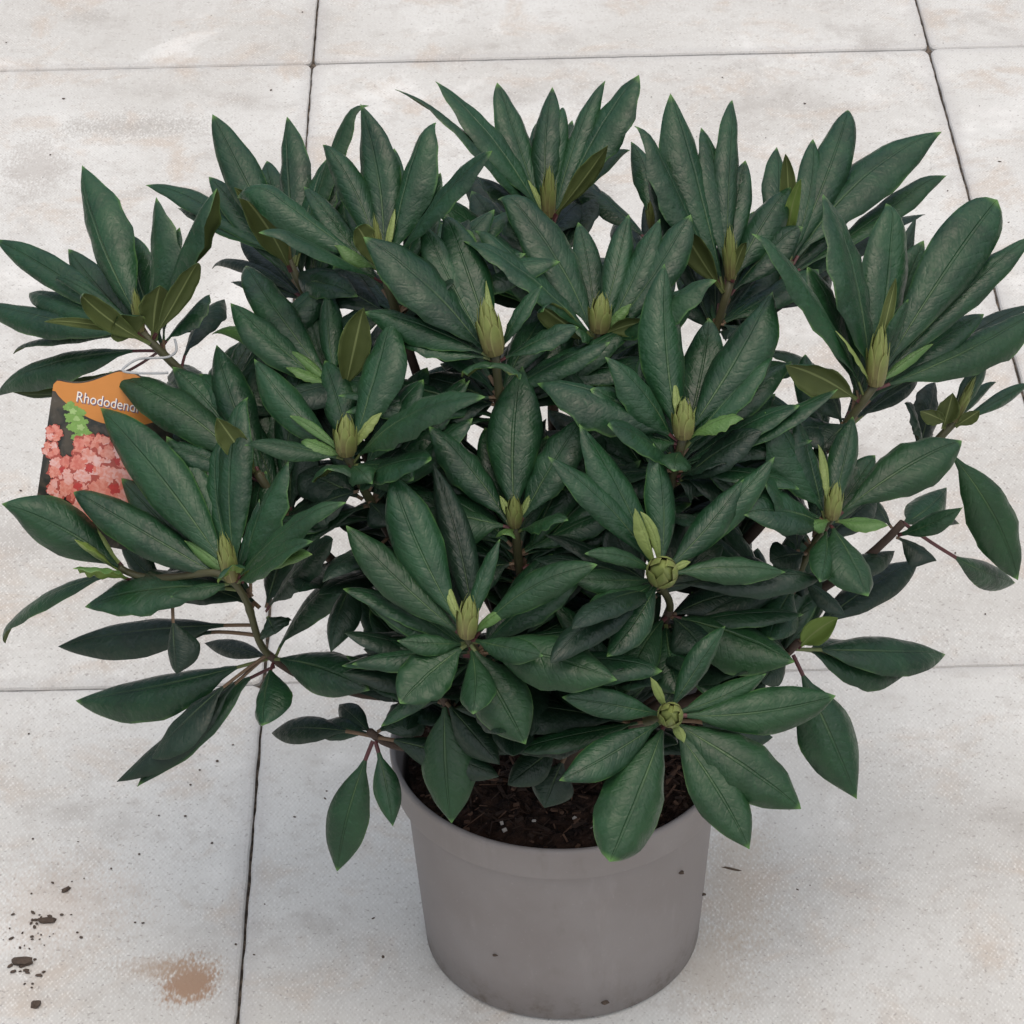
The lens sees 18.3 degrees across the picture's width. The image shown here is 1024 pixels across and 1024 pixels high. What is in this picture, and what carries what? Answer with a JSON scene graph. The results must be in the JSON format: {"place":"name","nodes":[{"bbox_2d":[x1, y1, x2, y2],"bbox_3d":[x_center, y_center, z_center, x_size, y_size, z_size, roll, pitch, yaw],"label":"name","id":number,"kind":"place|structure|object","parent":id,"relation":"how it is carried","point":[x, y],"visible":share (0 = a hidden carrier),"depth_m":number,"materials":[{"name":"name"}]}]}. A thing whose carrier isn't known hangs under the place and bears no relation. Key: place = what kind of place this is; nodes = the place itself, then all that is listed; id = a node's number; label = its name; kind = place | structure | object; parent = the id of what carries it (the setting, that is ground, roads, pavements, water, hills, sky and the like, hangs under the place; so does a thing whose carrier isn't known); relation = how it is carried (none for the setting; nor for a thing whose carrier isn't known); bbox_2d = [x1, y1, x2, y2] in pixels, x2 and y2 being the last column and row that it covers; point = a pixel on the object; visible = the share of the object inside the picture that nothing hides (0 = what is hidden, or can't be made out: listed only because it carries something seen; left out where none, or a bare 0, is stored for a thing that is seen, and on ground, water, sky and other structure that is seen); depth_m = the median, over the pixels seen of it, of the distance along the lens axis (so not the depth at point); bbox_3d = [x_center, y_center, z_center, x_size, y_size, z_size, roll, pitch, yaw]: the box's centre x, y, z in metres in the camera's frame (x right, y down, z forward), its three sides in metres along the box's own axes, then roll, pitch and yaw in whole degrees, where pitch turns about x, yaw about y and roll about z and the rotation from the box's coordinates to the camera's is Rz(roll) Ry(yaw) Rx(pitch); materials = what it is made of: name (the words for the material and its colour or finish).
{"place":"outdoors","nodes":[
{"label":"outdoors","id":0,"kind":"place"},
{"bbox_2d":[0,0,1023,1023],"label":"floor","id":1,"kind":"structure","parent":0,"point":[909,867],"depth_m":2.47,"materials":[{"name":"grey concrete"}]},
{"bbox_2d":[11,956,32,966],"bbox_3d":[-0.338,0.310,2.191,0.014,0.006,0.010,-9,36,-11],"label":"soil crumb","id":2,"kind":"object","parent":1,"relation":"on","point":[25,961],"visible":1,"depth_m":2.19,"materials":[{"name":"brown soil"}]},
{"bbox_2d":[31,1000,40,1008],"bbox_3d":[-0.323,0.334,2.156,0.007,0.005,0.006,-1,35,0],"label":"soil crumb","id":3,"kind":"object","parent":1,"relation":"on","point":[35,1004],"visible":1,"depth_m":2.15,"materials":[{"name":"brown soil"}]},
{"bbox_2d":[37,917,56,923],"bbox_3d":[-0.326,0.286,2.225,0.014,0.004,0.006,-1,35,0],"label":"soil crumb","id":4,"kind":"object","parent":1,"relation":"on","point":[44,920],"visible":1,"depth_m":2.22,"materials":[{"name":"brown soil"}]},
{"bbox_2d":[61,886,70,892],"bbox_3d":[-0.316,0.268,2.252,0.007,0.003,0.005,-1,35,0],"label":"soil crumb","id":5,"kind":"object","parent":1,"relation":"on","point":[66,889],"visible":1,"depth_m":2.25,"materials":[{"name":"brown soil"}]},
{"bbox_2d":[390,688,710,1018],"bbox_3d":[0.034,0.220,2.164,0.228,0.167,0.227,-1,35,0],"label":"plant pot","id":6,"kind":"object","parent":1,"relation":"on","point":[571,933],"visible":0.6,"depth_m":2.10,"materials":[{"name":"grey plastic"}]},
{"bbox_2d":[408,708,697,848],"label":"potting soil","id":7,"kind":"structure","parent":6,"relation":"in","point":[499,809],"depth_m":2.08,"materials":[{"name":"brown soil"}]},
{"bbox_2d":[0,75,1023,870],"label":"rhododendron shrub","id":8,"kind":"object","parent":7,"relation":"in","point":[700,465],"visible":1,"depth_m":1.94,"materials":[{"name":"green plant"}]},
{"bbox_2d":[37,339,177,549],"bbox_3d":[-0.255,-0.040,1.988,0.096,0.122,0.061,-1,35,0],"label":"plant label","id":9,"kind":"object","parent":8,"relation":"attached to","point":[79,451],"visible":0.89,"depth_m":1.98,"materials":[{"name":"multicoloured plastic"}]},
{"bbox_2d":[722,866,741,870],"bbox_3d":[0.156,0.254,2.257,0.015,0.002,0.005,-1,35,0],"label":"bark twig","id":10,"kind":"object","parent":1,"relation":"on","point":[730,868],"visible":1,"depth_m":2.26,"materials":[{"name":"wood"}]}
]}

